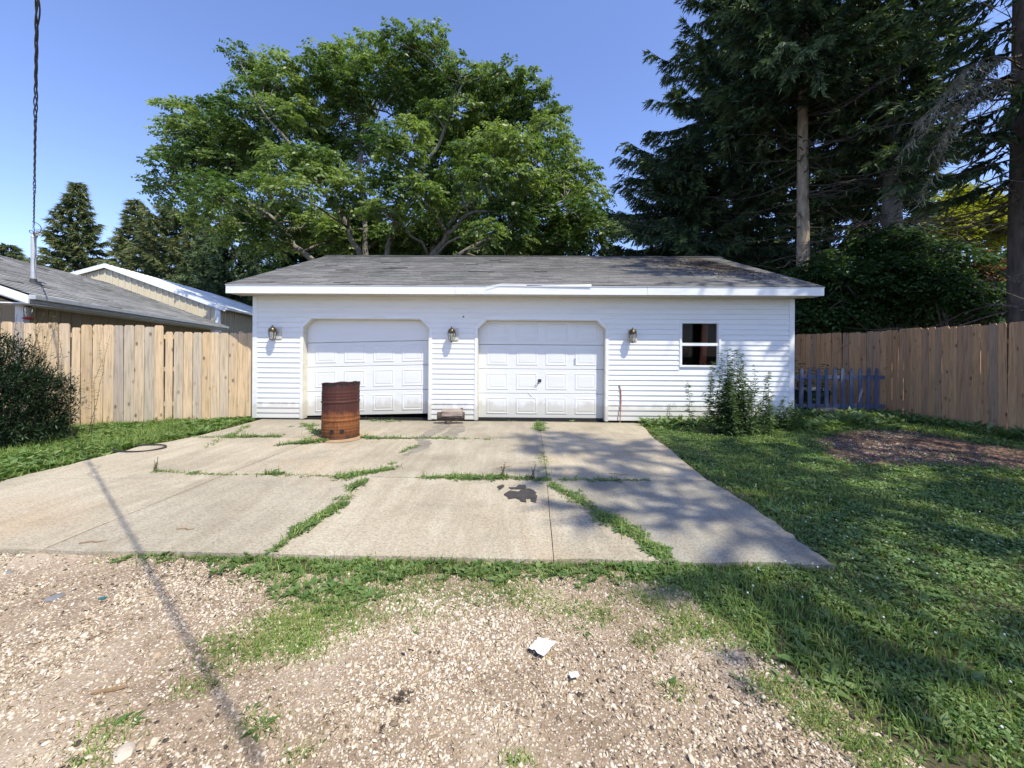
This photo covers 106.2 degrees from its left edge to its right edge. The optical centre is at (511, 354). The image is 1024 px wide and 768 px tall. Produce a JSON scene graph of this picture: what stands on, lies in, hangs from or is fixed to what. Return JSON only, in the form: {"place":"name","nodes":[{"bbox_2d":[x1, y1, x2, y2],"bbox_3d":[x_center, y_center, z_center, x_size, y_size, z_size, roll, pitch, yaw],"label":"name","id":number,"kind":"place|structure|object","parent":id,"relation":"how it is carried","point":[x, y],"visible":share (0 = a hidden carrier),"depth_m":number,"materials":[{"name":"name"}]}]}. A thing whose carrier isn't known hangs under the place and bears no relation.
{"place":"outdoors","nodes":[
{"label":"outdoors","id":0,"kind":"place"},
{"bbox_2d":[0,419,834,570],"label":"driveway","id":1,"kind":"structure","parent":0,"point":[124,503],"depth_m":3.58,"materials":[{"name":"concrete"}]},
{"bbox_2d":[111,444,166,451],"bbox_3d":[-5.301,1.329,5.479,0.661,0.032,0.419,0,0,0],"label":"hose","id":2,"kind":"object","parent":1,"relation":"on","point":[112,449],"visible":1,"depth_m":5.40,"materials":[{"name":"black rubber"}]},
{"bbox_2d":[153,457,159,470],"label":"stalk weed","id":3,"kind":"object","parent":1,"relation":"on","point":[155,467],"visible":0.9,"depth_m":4.46,"materials":[{"name":"plant"}]},
{"bbox_2d":[312,434,363,442],"bbox_3d":[-2.866,1.358,6.278,0.826,0.001,0.701,0,0,0],"label":"rust stain","id":4,"kind":"object","parent":1,"relation":"on","point":[342,440],"visible":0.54,"depth_m":6.09,"materials":[{"name":"beige concrete"}]},
{"bbox_2d":[321,381,359,439],"bbox_3d":[-2.855,0.895,6.416,0.604,0.933,0.627,0,0,25],"label":"drum","id":5,"kind":"object","parent":1,"relation":"on","point":[340,413],"visible":1,"depth_m":6.16,"materials":[{"name":"brown metal"}]},
{"bbox_2d":[150,417,675,563],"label":"joint grass","id":6,"kind":"structure","parent":1,"relation":"on","point":[451,476],"depth_m":4.22,"materials":[{"name":"green plant"}]},
{"bbox_2d":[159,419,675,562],"bbox_3d":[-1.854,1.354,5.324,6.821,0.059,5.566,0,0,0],"label":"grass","id":7,"kind":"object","parent":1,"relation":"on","point":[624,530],"visible":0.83,"depth_m":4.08,"materials":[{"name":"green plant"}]},
{"bbox_2d":[402,423,450,455],"bbox_3d":[-1.367,1.368,6.433,0.412,0.001,2.463,0,0,0],"label":"wet stain","id":8,"kind":"object","parent":1,"relation":"on","point":[424,443],"visible":0.98,"depth_m":6.20,"materials":[{"name":"grey concrete"}]},
{"bbox_2d":[437,408,464,423],"bbox_3d":[-1.216,1.222,7.655,0.546,0.305,0.195,0,0,-3],"label":"log","id":9,"kind":"object","parent":1,"relation":"on","point":[448,416],"visible":1,"depth_m":7.58,"materials":[{"name":"brown wood"}]},
{"bbox_2d":[441,425,464,436],"bbox_3d":[-1.014,1.370,6.899,0.336,0.001,1.300,0,0,7],"label":"wet stain","id":10,"kind":"object","parent":1,"relation":"on","point":[454,430],"visible":0.97,"depth_m":6.94,"materials":[{"name":"grey concrete"}]},
{"bbox_2d":[509,485,525,488],"bbox_3d":[0.063,1.376,4.003,0.190,0.001,0.117,0,0,-24],"label":"tar blotch","id":11,"kind":"object","parent":1,"relation":"on","point":[520,486],"visible":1,"depth_m":3.98,"materials":[{"name":"grey asphalt"}]},
{"bbox_2d":[504,488,536,501],"bbox_3d":[0.084,1.376,3.771,0.330,0.001,0.385,0,0,0],"label":"tar blotch","id":12,"kind":"object","parent":1,"relation":"on","point":[523,495],"visible":1,"depth_m":3.78,"materials":[{"name":"grey asphalt"}]},
{"bbox_2d":[0,552,924,767],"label":"gravel lot","id":13,"kind":"structure","parent":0,"point":[548,757],"depth_m":1.63,"materials":[{"name":"beige gravel"}]},
{"bbox_2d":[44,593,65,601],"bbox_3d":[-2.613,1.389,2.199,0.068,0.023,0.086,0,0,13],"label":"stone","id":14,"kind":"object","parent":13,"relation":"on","point":[53,597],"visible":0.99,"depth_m":2.19,"materials":[{"name":"grey stone"}]},
{"bbox_2d":[91,685,127,693],"bbox_3d":[-1.668,1.388,1.596,0.125,0.012,0.014,0,0,-14],"label":"wood chip","id":15,"kind":"object","parent":13,"relation":"on","point":[115,688],"visible":1,"depth_m":1.59,"materials":[{"name":"brown wood"}]},
{"bbox_2d":[113,742,135,763],"bbox_3d":[-1.359,1.395,1.351,0.070,0.031,0.059,0,0,41],"label":"stone","id":16,"kind":"object","parent":13,"relation":"on","point":[125,751],"visible":1,"depth_m":1.34,"materials":[{"name":"white stone"}]},
{"bbox_2d":[0,555,879,767],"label":"dry straw","id":17,"kind":"object","parent":13,"relation":"on","point":[403,690],"visible":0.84,"depth_m":1.54,"materials":[{"name":"beige plant"}]},
{"bbox_2d":[92,547,844,614],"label":"grass","id":18,"kind":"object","parent":13,"relation":"on","point":[639,569],"visible":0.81,"depth_m":2.46,"materials":[{"name":"green plant"}]},
{"bbox_2d":[529,637,555,655],"bbox_3d":[0.146,1.380,1.829,0.087,0.015,0.109,0,0,39],"label":"paper scrap","id":19,"kind":"object","parent":13,"relation":"on","point":[541,646],"visible":1,"depth_m":1.82,"materials":[{"name":"white paper"}]},
{"bbox_2d":[569,671,579,677],"bbox_3d":[0.269,1.387,1.668,0.040,0.004,0.024,0,0,-14],"label":"paper tag","id":20,"kind":"object","parent":13,"relation":"on","point":[574,674],"visible":1,"depth_m":1.67,"materials":[{"name":"white paper"}]},
{"bbox_2d":[43,563,927,767],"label":"grass","id":21,"kind":"structure","parent":0,"point":[859,743],"depth_m":1.87,"materials":[{"name":"green plant"}]},
{"bbox_2d":[0,0,1011,275],"label":"sky","id":22,"kind":"structure","parent":0,"point":[99,61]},
{"bbox_2d":[8,381,1023,767],"bbox_3d":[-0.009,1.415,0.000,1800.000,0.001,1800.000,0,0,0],"label":"ground","id":23,"kind":"structure","parent":0,"point":[934,763],"depth_m":2.17,"materials":[{"name":"green plant"}]},
{"bbox_2d":[0,243,27,260],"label":"spruce tree","id":24,"kind":"object","parent":23,"relation":"on","point":[14,252],"visible":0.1,"depth_m":33.83,"materials":[{"name":"green plant"}]},
{"bbox_2d":[0,328,92,448],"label":"yew bush","id":25,"kind":"object","parent":23,"relation":"on","point":[11,396],"visible":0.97,"depth_m":5.81,"materials":[{"name":"green plant"}]},
{"bbox_2d":[0,308,109,439],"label":"dry weed","id":26,"kind":"object","parent":23,"relation":"on","point":[45,359],"visible":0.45,"depth_m":6.00,"materials":[{"name":"green plant"}]},
{"bbox_2d":[23,181,117,272],"bbox_3d":[-35.086,-5.941,31.061,10.225,15.980,11.447,0,0,32],"label":"spruce tree","id":27,"kind":"object","parent":23,"relation":"on","point":[73,252],"visible":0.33,"depth_m":30.31,"materials":[{"name":"green plant"}]},
{"bbox_2d":[0,231,228,410],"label":"house","id":28,"kind":"structure","parent":23,"relation":"on","point":[77,301],"depth_m":9.41,"materials":[{"name":"grey"}]},
{"bbox_2d":[22,306,35,319],"bbox_3d":[-9.487,-0.863,7.550,0.180,0.360,0.175,0,0,0],"label":"bird feeder","id":29,"kind":"object","parent":28,"relation":"hanging from","point":[28,310],"visible":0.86,"depth_m":7.52,"materials":[{"name":"plastic"}]},
{"bbox_2d":[29,0,41,234],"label":"service cable","id":30,"kind":"object","parent":28,"relation":"attached to","point":[36,21],"visible":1,"depth_m":4.00,"materials":[{"name":"black rubber"}]},
{"bbox_2d":[0,322,252,424],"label":"board fence","id":31,"kind":"object","parent":23,"relation":"on","point":[210,368],"visible":0.72,"depth_m":7.59,"materials":[{"name":"brown wood"}]},
{"bbox_2d":[0,415,256,481],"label":"verge grass","id":32,"kind":"structure","parent":23,"relation":"on","point":[158,432],"depth_m":5.92,"materials":[{"name":"green plant"}]},
{"bbox_2d":[101,197,163,277],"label":"spruce tree","id":33,"kind":"object","parent":23,"relation":"on","point":[119,233],"visible":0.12,"depth_m":31.45,"materials":[{"name":"green plant"}]},
{"bbox_2d":[70,263,252,380],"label":"pole barn","id":34,"kind":"structure","parent":23,"relation":"on","point":[234,316],"depth_m":17.01,"materials":[{"name":"white metal"}]},
{"bbox_2d":[93,199,240,296],"bbox_3d":[-25.539,-4.685,29.929,10.595,13.693,11.218,0,0,0],"label":"spruce tree","id":35,"kind":"object","parent":23,"relation":"on","point":[166,245],"visible":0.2,"depth_m":28.20,"materials":[{"name":"green plant"}]},
{"bbox_2d":[166,235,272,306],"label":"spruce tree","id":36,"kind":"object","parent":23,"relation":"on","point":[218,260],"visible":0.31,"depth_m":25.56,"materials":[{"name":"green plant"}]},
{"bbox_2d":[258,200,445,274],"bbox_3d":[-10.640,-4.458,27.330,14.686,11.690,7.274,0,0,0],"label":"backdrop tree","id":37,"kind":"object","parent":23,"relation":"on","point":[295,257],"visible":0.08,"depth_m":25.97,"materials":[{"name":"green plant"}]},
{"bbox_2d":[131,15,629,269],"bbox_3d":[-6.634,-7.119,18.829,23.649,17.311,11.906,0,0,0],"label":"walnut tree","id":38,"kind":"object","parent":23,"relation":"on","point":[478,145],"visible":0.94,"depth_m":17.27,"materials":[{"name":"green plant"}]},
{"bbox_2d":[429,180,618,255],"bbox_3d":[1.254,-5.912,27.111,14.728,14.751,8.071,0,0,0],"label":"backdrop tree","id":39,"kind":"object","parent":23,"relation":"on","point":[583,249],"visible":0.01,"depth_m":26.38,"materials":[{"name":"green plant"}]},
{"bbox_2d":[225,255,824,421],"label":"garage","id":40,"kind":"structure","parent":23,"relation":"on","point":[502,338],"depth_m":8.11,"materials":[{"name":"white plastic"}]},
{"bbox_2d":[307,320,428,415],"bbox_3d":[-3.074,0.247,8.266,2.733,2.160,0.048,0,0,1],"label":"garage door","id":41,"kind":"structure","parent":40,"relation":"in","point":[387,385],"depth_m":8.25,"materials":[{"name":"metal"}]},
{"bbox_2d":[478,321,603,418],"bbox_3d":[0.616,0.332,8.207,2.749,2.114,0.083,0,0,1],"label":"garage door","id":42,"kind":"structure","parent":40,"relation":"in","point":[533,353],"depth_m":8.20,"materials":[{"name":"metal"}]},
{"bbox_2d":[679,321,720,367],"bbox_3d":[3.920,-0.213,8.050,0.862,0.962,0.090,0,0,1],"label":"window","id":43,"kind":"structure","parent":40,"relation":"in","point":[699,341],"depth_m":8.05,"materials":[{"name":"white glass"}]},
{"bbox_2d":[658,403,679,419],"bbox_3d":[3.157,1.198,7.700,0.483,0.495,0.164,0,0,0],"label":"vine weed","id":44,"kind":"object","parent":23,"relation":"on","point":[669,413],"visible":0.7,"depth_m":7.71,"materials":[{"name":"green plant"}]},
{"bbox_2d":[610,131,771,267],"bbox_3d":[8.730,-4.191,19.337,10.754,13.077,11.300,0,0,0],"label":"spruce tree","id":45,"kind":"object","parent":23,"relation":"on","point":[696,187],"visible":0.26,"depth_m":18.01,"materials":[{"name":"green plant"}]},
{"bbox_2d":[578,0,841,273],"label":"spruce tree","id":46,"kind":"object","parent":23,"relation":"on","point":[706,69],"visible":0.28,"depth_m":17.49,"materials":[{"name":"green plant"}]},
{"bbox_2d":[664,7,789,258],"bbox_3d":[12.363,-10.415,22.856,8.897,24.213,9.041,0,0,0],"label":"spruce tree","id":47,"kind":"object","parent":23,"relation":"on","point":[690,88],"visible":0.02,"depth_m":23.11,"materials":[{"name":"green plant"}]},
{"bbox_2d":[684,348,777,437],"bbox_3d":[3.939,0.680,6.841,1.652,1.597,0.737,0,0,0],"label":"tall weed","id":48,"kind":"object","parent":23,"relation":"on","point":[733,418],"visible":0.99,"depth_m":6.81,"materials":[{"name":"green plant"}]},
{"bbox_2d":[753,396,806,430],"bbox_3d":[5.042,1.126,7.358,1.255,0.689,0.552,0,0,0],"label":"weed","id":49,"kind":"object","parent":23,"relation":"on","point":[790,417],"visible":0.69,"depth_m":7.31,"materials":[{"name":"green plant"}]},
{"bbox_2d":[745,27,857,363],"bbox_3d":[15.666,-10.293,22.046,9.245,24.582,9.178,0,0,0],"label":"spruce tree","id":50,"kind":"object","parent":23,"relation":"on","point":[817,230],"visible":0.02,"depth_m":20.30,"materials":[{"name":"green plant"}]},
{"bbox_2d":[795,387,831,409],"bbox_3d":[7.942,1.157,10.200,0.760,0.550,0.520,0,0,-11],"label":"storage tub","id":51,"kind":"object","parent":23,"relation":"on","point":[813,394],"visible":0.33,"depth_m":10.01,"materials":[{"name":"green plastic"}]},
{"bbox_2d":[794,360,848,409],"bbox_3d":[7.548,0.822,10.268,2.570,1.373,1.656,0,0,0],"label":"brush pile","id":52,"kind":"object","parent":23,"relation":"on","point":[805,385],"visible":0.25,"depth_m":10.13,"materials":[{"name":"brown plant"}]},
{"bbox_2d":[816,407,836,412],"bbox_3d":[7.442,1.440,9.090,0.658,0.392,0.396,0,0,0],"label":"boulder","id":53,"kind":"object","parent":23,"relation":"on","point":[828,409],"visible":0.21,"depth_m":9.01,"materials":[{"name":"stone"}]},
{"bbox_2d":[637,406,1023,439],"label":"edge weeds","id":54,"kind":"object","parent":23,"relation":"on","point":[851,416],"visible":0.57,"depth_m":7.80,"materials":[{"name":"green plant"}]},
{"bbox_2d":[700,0,962,333],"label":"spruce tree","id":55,"kind":"object","parent":23,"relation":"on","point":[803,62],"visible":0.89,"depth_m":13.39,"materials":[{"name":"green plant"}]},
{"bbox_2d":[643,422,1023,767],"bbox_3d":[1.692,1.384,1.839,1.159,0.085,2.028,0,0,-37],"label":"lawn grass","id":56,"kind":"structure","parent":23,"relation":"on","point":[976,647],"depth_m":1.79,"materials":[{"name":"green plant"}]},
{"bbox_2d":[645,414,1023,655],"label":"lawn grass","id":57,"kind":"structure","parent":23,"relation":"on","point":[862,495],"depth_m":3.71,"materials":[{"name":"green plant"}]},
{"bbox_2d":[649,422,1023,767],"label":"clover","id":58,"kind":"object","parent":23,"relation":"on","point":[976,549],"depth_m":2.89,"materials":[{"name":"green plant"}]},
{"bbox_2d":[793,367,884,410],"bbox_3d":[7.487,0.858,9.380,3.196,1.122,0.060,0,0,0],"label":"picket fence","id":59,"kind":"object","parent":23,"relation":"on","point":[842,377],"visible":0.59,"depth_m":9.35,"materials":[{"name":"blue paint"}]},
{"bbox_2d":[794,331,885,411],"bbox_3d":[8.409,0.436,11.994,0.182,2.100,5.332,0,0,-19],"label":"board fence","id":60,"kind":"object","parent":23,"relation":"on","point":[864,351],"visible":0.29,"depth_m":10.26,"materials":[{"name":"brown wood"}]},
{"bbox_2d":[780,255,905,371],"bbox_3d":[10.722,-0.875,12.678,4.448,4.795,2.980,0,0,0],"label":"shrub","id":61,"kind":"object","parent":23,"relation":"on","point":[812,315],"visible":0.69,"depth_m":11.95,"materials":[{"name":"green plant"}]},
{"bbox_2d":[795,1,944,361],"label":"spruce tree","id":62,"kind":"object","parent":23,"relation":"on","point":[834,226],"visible":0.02,"depth_m":19.84,"materials":[{"name":"green plant"}]},
{"bbox_2d":[740,0,1006,330],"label":"spruce tree","id":63,"kind":"object","parent":23,"relation":"on","point":[919,79],"visible":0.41,"depth_m":13.42,"materials":[{"name":"green plant"}]},
{"bbox_2d":[754,249,1006,333],"bbox_3d":[18.012,-1.777,17.554,17.256,6.729,5.703,0,0,0],"label":"shrub","id":64,"kind":"object","parent":23,"relation":"on","point":[778,270],"depth_m":17.17,"materials":[{"name":"green plant"}]},
{"bbox_2d":[828,221,971,331],"bbox_3d":[12.449,-1.441,12.446,5.156,5.949,3.241,0,0,-41],"label":"shrub","id":65,"kind":"object","parent":23,"relation":"on","point":[883,265],"visible":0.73,"depth_m":11.91,"materials":[{"name":"green plant"}]},
{"bbox_2d":[801,429,1023,472],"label":"mulch bed","id":66,"kind":"object","parent":23,"relation":"on","point":[919,446],"visible":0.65,"depth_m":5.82,"materials":[{"name":"brown wood"}]},
{"bbox_2d":[801,429,1023,468],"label":"mulch stones","id":67,"kind":"object","parent":66,"relation":"on","point":[882,447],"visible":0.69,"depth_m":5.90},
{"bbox_2d":[817,0,1023,404],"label":"spruce tree","id":68,"kind":"object","parent":23,"relation":"on","point":[1009,126],"visible":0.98,"depth_m":9.48,"materials":[{"name":"green plant"}]},
{"bbox_2d":[890,242,1006,327],"bbox_3d":[13.716,-0.950,11.803,4.952,4.978,2.538,0,0,-28],"label":"shrub","id":69,"kind":"object","parent":23,"relation":"on","point":[963,278],"visible":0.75,"depth_m":11.26,"materials":[{"name":"green plant"}]},
{"bbox_2d":[886,321,1023,429],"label":"board fence","id":70,"kind":"object","parent":23,"relation":"on","point":[955,373],"visible":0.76,"depth_m":7.90,"materials":[{"name":"brown wood"}]},
{"bbox_2d":[919,180,1007,259],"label":"yellow tree","id":71,"kind":"object","parent":23,"relation":"on","point":[1000,240],"visible":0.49,"depth_m":26.89,"materials":[{"name":"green plant"}]},
{"bbox_2d":[961,249,1006,403],"bbox_3d":[14.642,-0.818,11.795,2.326,4.717,1.331,0,0,-35],"label":"dead shrub","id":72,"kind":"object","parent":23,"relation":"on","point":[988,273],"visible":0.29,"depth_m":11.56,"materials":[{"name":"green plant"}]},
{"bbox_3d":[2.213,1.420,7.921,0.103,0.029,0.124,0,0,20],"label":"stone","id":73,"kind":"object","parent":23,"relation":"on","visible":0},
{"bbox_2d":[619,385,621,420],"bbox_3d":[2.255,1.027,7.997,0.059,0.780,0.090,0,0,0],"label":"rod","id":74,"kind":"object","parent":73,"relation":"on","point":[620,401],"visible":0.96,"depth_m":8.01,"materials":[{"name":"metal"}]}
]}

